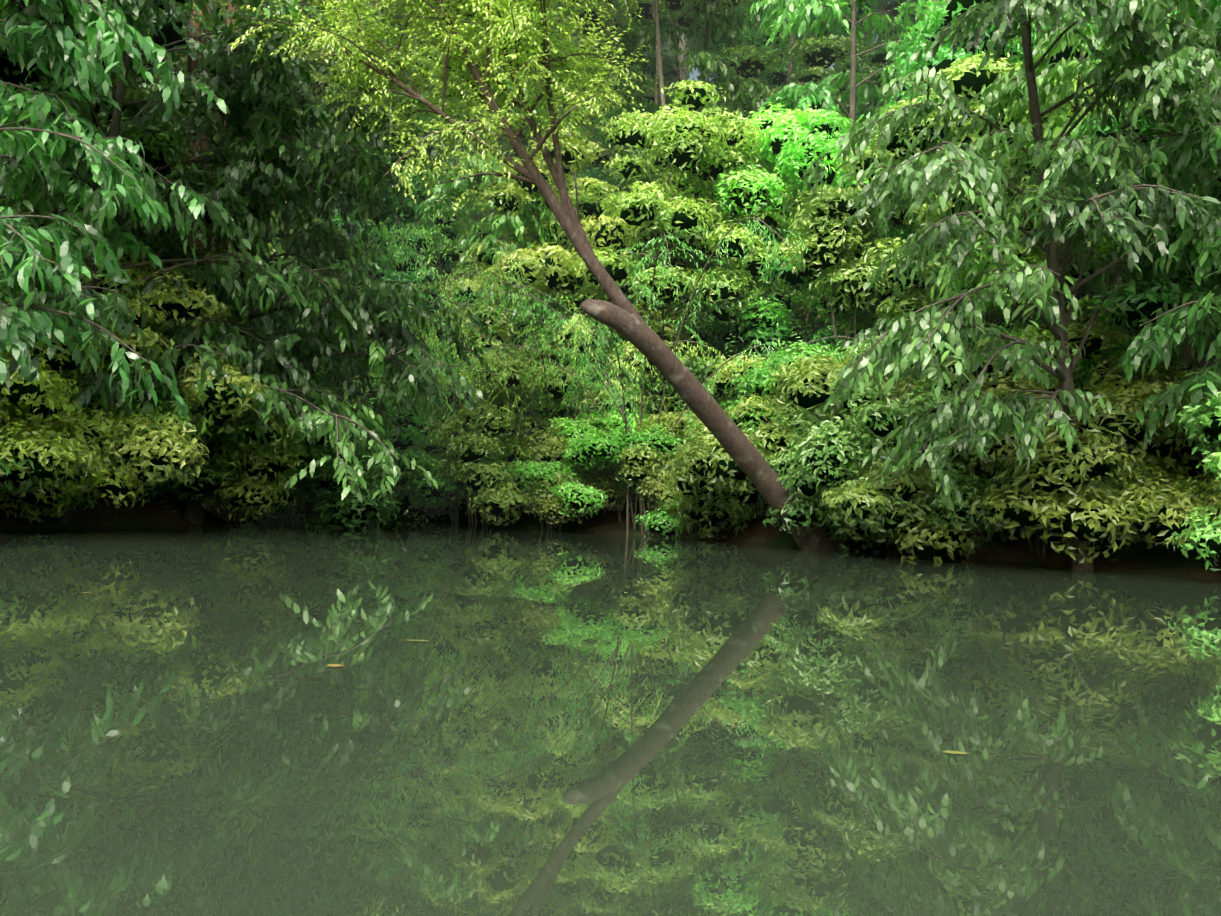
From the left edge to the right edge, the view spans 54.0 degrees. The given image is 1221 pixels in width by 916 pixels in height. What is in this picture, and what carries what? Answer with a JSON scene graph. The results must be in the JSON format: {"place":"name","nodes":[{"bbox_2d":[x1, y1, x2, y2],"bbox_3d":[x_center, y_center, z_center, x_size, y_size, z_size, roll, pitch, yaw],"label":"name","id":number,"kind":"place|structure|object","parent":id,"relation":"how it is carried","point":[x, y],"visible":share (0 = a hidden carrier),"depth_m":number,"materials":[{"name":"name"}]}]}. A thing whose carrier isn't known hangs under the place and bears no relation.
{"place":"outdoors","nodes":[
{"label":"outdoors","id":0,"kind":"place"},
{"bbox_2d":[0,516,1220,915],"bbox_3d":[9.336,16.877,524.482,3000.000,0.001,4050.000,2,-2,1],"label":"river water","id":1,"kind":"structure","parent":0,"point":[538,722],"depth_m":4.81,"materials":[{"name":"green liquid"}]},
{"bbox_2d":[229,0,836,550],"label":"leaning tree","id":2,"kind":"object","parent":1,"relation":"in","point":[497,22],"visible":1,"depth_m":19.52,"materials":[{"name":"green plant"}]},
{"bbox_2d":[83,536,1155,753],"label":"floating leaves","id":3,"kind":"object","parent":1,"relation":"on","point":[949,751],"visible":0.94,"depth_m":6.14,"materials":[{"name":"yellow plant"}]},
{"bbox_2d":[0,269,1220,576],"bbox_3d":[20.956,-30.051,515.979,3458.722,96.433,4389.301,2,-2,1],"label":"terrain","id":4,"kind":"structure","parent":0,"point":[1142,557],"depth_m":22.24,"materials":[{"name":"soil"}]},
{"bbox_2d":[0,451,59,498],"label":"bush","id":5,"kind":"object","parent":4,"relation":"on","point":[13,476],"visible":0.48,"depth_m":17.27,"materials":[{"name":"green plant"}]},
{"bbox_2d":[0,0,111,175],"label":"tree","id":6,"kind":"object","parent":4,"relation":"on","point":[11,73],"visible":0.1,"depth_m":21.56,"materials":[{"name":"green plant"}]},
{"bbox_2d":[0,288,147,523],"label":"bush","id":7,"kind":"object","parent":4,"relation":"on","point":[36,399],"visible":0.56,"depth_m":18.05,"materials":[{"name":"green plant"}]},
{"bbox_2d":[0,0,218,209],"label":"tree","id":8,"kind":"object","parent":4,"relation":"on","point":[172,28],"visible":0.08,"depth_m":21.24,"materials":[{"name":"green plant"}]},
{"bbox_2d":[0,0,229,417],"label":"tree","id":9,"kind":"object","parent":4,"relation":"on","point":[51,128],"visible":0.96,"depth_m":16.95,"materials":[{"name":"green plant"}]},
{"bbox_2d":[53,12,189,199],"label":"tree","id":10,"kind":"object","parent":4,"relation":"on","point":[149,65],"depth_m":27.74,"materials":[{"name":"green plant"}]},
{"bbox_2d":[8,78,268,334],"bbox_3d":[-9.916,-2.844,23.635,5.495,8.765,6.204,3,-2,-30],"label":"tree","id":11,"kind":"object","parent":4,"relation":"on","point":[134,92],"visible":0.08,"depth_m":22.73,"materials":[{"name":"green plant"}]},
{"bbox_2d":[0,268,305,522],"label":"bush","id":12,"kind":"object","parent":4,"relation":"on","point":[96,401],"visible":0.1,"depth_m":20.76,"materials":[{"name":"green plant"}]},
{"bbox_2d":[0,239,306,520],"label":"bush","id":13,"kind":"object","parent":4,"relation":"on","point":[153,456],"visible":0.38,"depth_m":20.49,"materials":[{"name":"green plant"}]},
{"bbox_2d":[125,82,257,337],"bbox_3d":[-10.618,-3.645,27.645,5.869,9.569,5.037,1,2,3],"label":"broad tree","id":14,"kind":"object","parent":4,"relation":"on","point":[153,86],"visible":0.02,"depth_m":26.30,"materials":[{"name":"green plant"}]},
{"bbox_2d":[180,0,212,502],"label":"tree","id":15,"kind":"object","parent":4,"relation":"on","point":[192,65],"depth_m":25.09,"materials":[{"name":"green plant"}]},
{"bbox_2d":[0,0,398,523],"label":"tree","id":16,"kind":"object","parent":4,"relation":"on","point":[234,284],"visible":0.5,"depth_m":21.02,"materials":[{"name":"green plant"}]},
{"bbox_2d":[117,0,301,249],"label":"tree","id":17,"kind":"object","parent":4,"relation":"on","point":[222,5],"depth_m":28.71,"materials":[{"name":"green plant"}]},
{"bbox_2d":[101,364,332,498],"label":"bush","id":18,"kind":"object","parent":4,"relation":"on","point":[307,460],"visible":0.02,"depth_m":24.29,"materials":[{"name":"green plant"}]},
{"bbox_2d":[207,0,247,520],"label":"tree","id":19,"kind":"object","parent":4,"relation":"on","point":[225,246],"depth_m":26.64,"materials":[{"name":"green plant"}]},
{"bbox_2d":[18,0,491,525],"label":"tree","id":20,"kind":"object","parent":4,"relation":"on","point":[368,310],"visible":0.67,"depth_m":21.78,"materials":[{"name":"green plant"}]},
{"bbox_2d":[108,367,407,529],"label":"bush","id":21,"kind":"object","parent":4,"relation":"on","point":[350,511],"visible":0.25,"depth_m":24.56,"materials":[{"name":"green plant"}]},
{"bbox_2d":[228,184,307,274],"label":"tree","id":22,"kind":"object","parent":4,"relation":"on","point":[274,230],"visible":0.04,"depth_m":30.53,"materials":[{"name":"green plant"}]},
{"bbox_2d":[205,375,348,522],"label":"bush","id":23,"kind":"object","parent":4,"relation":"on","point":[302,501],"depth_m":27.12,"materials":[{"name":"green plant"}]},
{"bbox_2d":[258,304,296,335],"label":"tree","id":24,"kind":"object","parent":4,"relation":"on","point":[267,325],"depth_m":40.75,"materials":[{"name":"green plant"}]},
{"bbox_2d":[246,155,311,336],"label":"bush","id":25,"kind":"object","parent":4,"relation":"on","point":[291,323],"visible":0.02,"depth_m":33.31,"materials":[{"name":"green plant"}]},
{"bbox_2d":[164,107,425,503],"bbox_3d":[-7.764,-3.031,27.265,6.872,9.887,6.864,2,-2,1],"label":"tree","id":26,"kind":"object","parent":4,"relation":"on","point":[319,237],"visible":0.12,"depth_m":26.85,"materials":[{"name":"green plant"}]},
{"bbox_2d":[266,29,341,229],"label":"tree","id":27,"kind":"object","parent":4,"relation":"on","point":[316,90],"visible":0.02,"depth_m":35.67,"materials":[{"name":"green plant"}]},
{"bbox_2d":[312,322,383,382],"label":"tree","id":28,"kind":"object","parent":4,"relation":"on","point":[351,341],"depth_m":37.87,"materials":[{"name":"green plant"}]},
{"bbox_2d":[266,0,443,277],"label":"tree","id":29,"kind":"object","parent":4,"relation":"on","point":[398,15],"visible":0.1,"depth_m":38.81,"materials":[{"name":"green plant"}]},
{"bbox_2d":[317,150,462,354],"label":"tree","id":30,"kind":"object","parent":4,"relation":"on","point":[407,270],"visible":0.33,"depth_m":35.54,"materials":[{"name":"green plant"}]},
{"bbox_2d":[355,372,453,475],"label":"bush","id":31,"kind":"object","parent":4,"relation":"on","point":[368,391],"visible":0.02,"depth_m":33.18,"materials":[{"name":"green plant"}]},
{"bbox_2d":[355,331,494,509],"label":"bush","id":32,"kind":"object","parent":4,"relation":"on","point":[411,424],"visible":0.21,"depth_m":30.63,"materials":[{"name":"green plant"}]},
{"bbox_2d":[363,429,537,521],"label":"bush","id":33,"kind":"object","parent":4,"relation":"on","point":[449,503],"visible":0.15,"depth_m":31.82,"materials":[{"name":"green plant"}]},
{"bbox_2d":[380,178,542,357],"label":"bush","id":34,"kind":"object","parent":4,"relation":"on","point":[446,253],"visible":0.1,"depth_m":36.12,"materials":[{"name":"green plant"}]},
{"bbox_2d":[426,37,502,215],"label":"tree","id":35,"kind":"object","parent":4,"relation":"on","point":[439,148],"visible":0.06,"depth_m":51.83,"materials":[{"name":"green plant"}]},
{"bbox_2d":[257,204,695,523],"bbox_3d":[-5.046,-1.945,29.813,14.323,7.340,8.232,1,-2,37],"label":"bamboo clump","id":36,"kind":"object","parent":4,"relation":"on","point":[449,414],"visible":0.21,"depth_m":28.74,"materials":[{"name":"green plant"}]},
{"bbox_2d":[397,314,585,470],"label":"bush","id":37,"kind":"object","parent":4,"relation":"on","point":[496,391],"visible":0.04,"depth_m":33.65,"materials":[{"name":"green plant"}]},
{"bbox_2d":[384,22,624,438],"bbox_3d":[-2.919,-5.212,32.678,7.036,13.516,7.256,2,-2,9],"label":"broad tree","id":38,"kind":"object","parent":4,"relation":"on","point":[519,221],"visible":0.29,"depth_m":31.47,"materials":[{"name":"green plant"}]},
{"bbox_2d":[436,371,619,496],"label":"bush","id":39,"kind":"object","parent":4,"relation":"on","point":[516,451],"visible":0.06,"depth_m":30.42,"materials":[{"name":"green plant"}]},
{"bbox_2d":[330,242,735,528],"bbox_3d":[-2.583,-1.420,28.922,7.519,6.315,9.645,3,-2,-36],"label":"bamboo clump","id":40,"kind":"object","parent":4,"relation":"on","point":[442,378],"visible":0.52,"depth_m":28.39,"materials":[{"name":"green plant"}]},
{"bbox_2d":[528,1,552,174],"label":"canopy tree","id":41,"kind":"object","parent":4,"relation":"on","point":[530,147],"visible":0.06,"depth_m":41.74,"materials":[{"name":"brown plant"}]},
{"bbox_2d":[465,241,628,386],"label":"bush","id":42,"kind":"object","parent":4,"relation":"on","point":[517,324],"visible":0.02,"depth_m":33.74,"materials":[{"name":"green plant"}]},
{"bbox_2d":[465,47,631,224],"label":"tree","id":43,"kind":"object","parent":4,"relation":"on","point":[522,139],"depth_m":48.07,"materials":[{"name":"green plant"}]},
{"bbox_2d":[485,102,617,230],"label":"bush","id":44,"kind":"object","parent":4,"relation":"on","point":[512,155],"visible":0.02,"depth_m":44.96,"materials":[{"name":"green plant"}]},
{"bbox_2d":[424,310,706,525],"bbox_3d":[-1.160,-1.000,30.588,7.635,5.360,7.788,-1,-1,25],"label":"bush","id":45,"kind":"object","parent":4,"relation":"on","point":[466,431],"visible":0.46,"depth_m":29.17,"materials":[{"name":"green plant"}]},
{"bbox_2d":[476,376,666,503],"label":"bush","id":46,"kind":"object","parent":4,"relation":"on","point":[560,411],"visible":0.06,"depth_m":30.29,"materials":[{"name":"green plant"}]},
{"bbox_2d":[437,125,709,468],"bbox_3d":[-1.033,-2.869,30.855,6.464,10.317,6.856,-3,-3,44],"label":"tree","id":47,"kind":"object","parent":4,"relation":"on","point":[551,269],"visible":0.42,"depth_m":30.09,"materials":[{"name":"green plant"}]},
{"bbox_2d":[523,124,629,194],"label":"bush","id":48,"kind":"object","parent":4,"relation":"on","point":[603,157],"visible":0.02,"depth_m":40.81,"materials":[{"name":"green plant"}]},
{"bbox_2d":[491,176,715,394],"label":"bush","id":49,"kind":"object","parent":4,"relation":"on","point":[639,307],"visible":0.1,"depth_m":31.80,"materials":[{"name":"green plant"}]},
{"bbox_2d":[505,407,706,537],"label":"bush","id":50,"kind":"object","parent":4,"relation":"on","point":[594,446],"visible":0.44,"depth_m":27.59,"materials":[{"name":"green plant"}]},
{"bbox_2d":[520,411,696,529],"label":"bush","id":51,"kind":"object","parent":4,"relation":"on","point":[551,449],"visible":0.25,"depth_m":27.92,"materials":[{"name":"green plant"}]},
{"bbox_2d":[555,0,681,48],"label":"tree","id":52,"kind":"object","parent":4,"relation":"on","point":[663,23],"visible":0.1,"depth_m":59.85,"materials":[{"name":"green plant"}]},
{"bbox_2d":[584,153,660,192],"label":"bush","id":53,"kind":"object","parent":4,"relation":"on","point":[611,171],"depth_m":39.70,"materials":[{"name":"green plant"}]},
{"bbox_2d":[560,38,686,108],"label":"tree","id":54,"kind":"object","parent":4,"relation":"on","point":[668,73],"visible":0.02,"depth_m":49.74,"materials":[{"name":"green plant"}]},
{"bbox_2d":[394,203,858,535],"bbox_3d":[1.291,-1.643,27.865,10.320,7.002,10.030,1,-2,35],"label":"bamboo clump","id":55,"kind":"object","parent":4,"relation":"on","point":[588,365],"visible":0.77,"depth_m":26.93,"materials":[{"name":"green plant"}]},
{"bbox_2d":[553,18,710,75],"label":"canopy tree","id":56,"kind":"object","parent":4,"relation":"on","point":[665,45],"visible":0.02,"depth_m":109.90,"materials":[{"name":"green plant"}]},
{"bbox_2d":[555,0,747,111],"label":"tree","id":57,"kind":"object","parent":4,"relation":"on","point":[685,21],"visible":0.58,"depth_m":43.53,"materials":[{"name":"green plant"}]},
{"bbox_2d":[579,84,735,168],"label":"bush","id":58,"kind":"object","parent":4,"relation":"on","point":[649,98],"depth_m":46.23,"materials":[{"name":"green plant"}]},
{"bbox_2d":[630,76,698,102],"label":"bush","id":59,"kind":"object","parent":4,"relation":"on","point":[672,81],"depth_m":48.52,"materials":[{"name":"green plant"}]},
{"bbox_2d":[572,91,759,222],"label":"bush","id":60,"kind":"object","parent":4,"relation":"on","point":[600,174],"visible":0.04,"depth_m":37.26,"materials":[{"name":"green plant"}]},
{"bbox_2d":[654,0,683,413],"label":"tree trunk","id":61,"kind":"object","parent":4,"relation":"on","point":[659,61],"visible":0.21,"depth_m":33.10,"materials":[{"name":"brown plant"}]},
{"bbox_2d":[572,0,775,381],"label":"broad tree","id":62,"kind":"object","parent":4,"relation":"on","point":[715,16],"visible":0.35,"depth_m":34.51,"materials":[{"name":"green plant"}]},
{"bbox_2d":[548,79,802,468],"bbox_3d":[1.616,-3.826,30.763,6.480,11.295,6.708,2,-2,-10],"label":"tree","id":63,"kind":"object","parent":4,"relation":"on","point":[705,150],"visible":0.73,"depth_m":29.22,"materials":[{"name":"green plant"}]},
{"bbox_2d":[577,150,783,396],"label":"bush","id":64,"kind":"object","parent":4,"relation":"on","point":[704,348],"depth_m":31.95,"materials":[{"name":"green plant"}]},
{"bbox_2d":[673,24,689,79],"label":"canopy tree","id":65,"kind":"object","parent":4,"relation":"on","point":[680,57],"visible":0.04,"depth_m":69.96,"materials":[{"name":"grey plant"}]},
{"bbox_2d":[700,0,709,115],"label":"tree trunk","id":66,"kind":"object","parent":4,"relation":"on","point":[706,37],"visible":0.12,"depth_m":35.79,"materials":[{"name":"brown plant"}]},
{"bbox_2d":[603,266,824,408],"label":"bush","id":67,"kind":"object","parent":4,"relation":"on","point":[702,369],"visible":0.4,"depth_m":29.77,"materials":[{"name":"green plant"}]},
{"bbox_2d":[676,1,753,41],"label":"tree","id":68,"kind":"object","parent":4,"relation":"on","point":[690,29],"visible":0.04,"depth_m":50.19,"materials":[{"name":"green plant"}]},
{"bbox_2d":[618,353,828,514],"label":"bush","id":69,"kind":"object","parent":4,"relation":"on","point":[722,381],"visible":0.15,"depth_m":27.58,"materials":[{"name":"green plant"}]},
{"bbox_2d":[668,71,796,173],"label":"bush","id":70,"kind":"object","parent":4,"relation":"on","point":[712,75],"visible":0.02,"depth_m":44.72,"materials":[{"name":"green plant"}]},
{"bbox_2d":[664,158,823,358],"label":"bush","id":71,"kind":"object","parent":4,"relation":"on","point":[695,194],"depth_m":31.62,"materials":[{"name":"green plant"}]},
{"bbox_2d":[684,0,839,119],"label":"tree","id":72,"kind":"object","parent":4,"relation":"on","point":[749,38],"visible":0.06,"depth_m":44.54,"materials":[{"name":"green plant"}]},
{"bbox_2d":[782,5,795,174],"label":"tree trunk","id":73,"kind":"object","parent":4,"relation":"on","point":[789,69],"visible":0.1,"depth_m":42.56,"materials":[{"name":"brown plant"}]},
{"bbox_2d":[689,102,902,354],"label":"bush","id":74,"kind":"object","parent":4,"relation":"on","point":[798,144],"visible":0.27,"depth_m":29.38,"materials":[{"name":"green plant"}]},
{"bbox_2d":[720,34,875,179],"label":"tree","id":75,"kind":"object","parent":4,"relation":"on","point":[819,60],"visible":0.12,"depth_m":41.19,"materials":[{"name":"green plant"}]},
{"bbox_2d":[691,342,911,525],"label":"bush","id":76,"kind":"object","parent":4,"relation":"on","point":[761,389],"visible":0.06,"depth_m":26.19,"materials":[{"name":"green plant"}]},
{"bbox_2d":[729,0,880,51],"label":"tree","id":77,"kind":"object","parent":4,"relation":"on","point":[836,30],"visible":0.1,"depth_m":47.97,"materials":[{"name":"green plant"}]},
{"bbox_2d":[744,0,934,238],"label":"broad tree","id":78,"kind":"object","parent":4,"relation":"on","point":[787,95],"visible":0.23,"depth_m":32.76,"materials":[{"name":"green plant"}]},
{"bbox_2d":[648,354,1034,547],"bbox_3d":[4.875,0.054,24.373,7.888,4.368,8.392,3,-2,-22],"label":"bush","id":79,"kind":"object","parent":4,"relation":"on","point":[711,478],"visible":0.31,"depth_m":22.97,"materials":[{"name":"green plant"}]},
{"bbox_2d":[702,174,982,367],"bbox_3d":[6.248,-3.248,30.925,7.449,8.818,7.605,-1,1,39],"label":"bush","id":80,"kind":"object","parent":4,"relation":"on","point":[794,280],"visible":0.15,"depth_m":29.43,"materials":[{"name":"green plant"}]},
{"bbox_2d":[770,0,926,85],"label":"tree","id":81,"kind":"object","parent":4,"relation":"on","point":[883,5],"visible":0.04,"depth_m":56.72,"materials":[{"name":"green plant"}]},
{"bbox_2d":[792,214,915,326],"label":"bush","id":82,"kind":"object","parent":4,"relation":"on","point":[819,316],"depth_m":31.50,"materials":[{"name":"green plant"}]},
{"bbox_2d":[772,147,976,352],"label":"bush","id":83,"kind":"object","parent":4,"relation":"on","point":[829,230],"visible":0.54,"depth_m":26.75,"materials":[{"name":"green plant"}]},
{"bbox_2d":[845,40,910,124],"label":"bush","id":84,"kind":"object","parent":4,"relation":"on","point":[880,61],"visible":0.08,"depth_m":38.65,"materials":[{"name":"green plant"}]},
{"bbox_2d":[858,30,900,60],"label":"bush","id":85,"kind":"object","parent":4,"relation":"on","point":[882,38],"depth_m":47.30,"materials":[{"name":"green plant"}]},
{"bbox_2d":[818,412,1012,492],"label":"bush","id":86,"kind":"object","parent":4,"relation":"on","point":[977,468],"depth_m":22.59,"materials":[{"name":"green plant"}]},
{"bbox_2d":[763,311,1068,552],"bbox_3d":[6.158,-0.409,22.933,7.001,4.954,6.862,-1,-2,8],"label":"bush","id":87,"kind":"object","parent":4,"relation":"on","point":[824,462],"visible":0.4,"depth_m":21.26,"materials":[{"name":"green plant"}]},
{"bbox_2d":[856,49,1107,335],"bbox_3d":[8.542,-4.024,26.687,6.423,10.064,7.211,1,-2,32],"label":"tree","id":88,"kind":"object","parent":4,"relation":"on","point":[969,84],"visible":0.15,"depth_m":25.83,"materials":[{"name":"green plant"}]},
{"bbox_2d":[857,322,1119,531],"bbox_3d":[7.980,-0.621,23.086,5.729,4.216,5.844,-1,-6,35],"label":"bush","id":89,"kind":"object","parent":4,"relation":"on","point":[921,390],"visible":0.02,"depth_m":21.80,"materials":[{"name":"green plant"}]},
{"bbox_2d":[783,0,1220,570],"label":"tree","id":90,"kind":"object","parent":4,"relation":"on","point":[1165,66],"visible":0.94,"depth_m":16.75,"materials":[{"name":"green plant"}]},
{"bbox_2d":[850,0,1188,403],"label":"tree","id":91,"kind":"object","parent":4,"relation":"on","point":[944,16],"visible":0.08,"depth_m":28.02,"materials":[{"name":"green plant"}]},
{"bbox_2d":[821,318,1219,562],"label":"bush","id":92,"kind":"object","parent":4,"relation":"on","point":[1055,470],"visible":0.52,"depth_m":18.89,"materials":[{"name":"green plant"}]},
{"bbox_2d":[873,0,1219,402],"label":"broad tree","id":93,"kind":"object","parent":4,"relation":"on","point":[1008,93],"visible":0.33,"depth_m":22.02,"materials":[{"name":"green plant"}]},
{"bbox_2d":[940,95,1213,377],"bbox_3d":[9.878,-2.349,23.855,6.419,9.226,6.808,6,0,-33],"label":"tree","id":94,"kind":"object","parent":4,"relation":"on","point":[1035,332],"visible":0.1,"depth_m":22.85,"materials":[{"name":"green plant"}]},
{"bbox_2d":[963,170,1218,348],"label":"bush","id":95,"kind":"object","parent":4,"relation":"on","point":[1001,318],"visible":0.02,"depth_m":27.62,"materials":[{"name":"green plant"}]},
{"bbox_2d":[1040,370,1219,531],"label":"bush","id":96,"kind":"object","parent":4,"relation":"on","point":[1176,483],"visible":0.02,"depth_m":19.37,"materials":[{"name":"green plant"}]},
{"bbox_2d":[1049,57,1220,385],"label":"tree","id":97,"kind":"object","parent":4,"relation":"on","point":[1150,303],"visible":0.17,"depth_m":19.19,"materials":[{"name":"green plant"}]},
{"bbox_2d":[1058,0,1220,450],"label":"tree","id":98,"kind":"object","parent":4,"relation":"on","point":[1147,341],"visible":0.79,"depth_m":17.38,"materials":[{"name":"green plant"}]},
{"bbox_2d":[1086,355,1220,570],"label":"bush","id":99,"kind":"object","parent":4,"relation":"on","point":[1207,536],"visible":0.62,"depth_m":17.05,"materials":[{"name":"green plant"}]},
{"bbox_2d":[1158,373,1220,538],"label":"bush","id":100,"kind":"object","parent":4,"relation":"on","point":[1215,495],"visible":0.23,"depth_m":18.33,"materials":[{"name":"green plant"}]},
{"bbox_2d":[1163,0,1220,174],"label":"tree","id":101,"kind":"object","parent":4,"relation":"on","point":[1215,3],"visible":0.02,"depth_m":21.04,"materials":[{"name":"green plant"}]},
{"bbox_2d":[688,0,989,93],"label":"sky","id":102,"kind":"structure","parent":0,"point":[695,73],"materials":[{"name":"white"}]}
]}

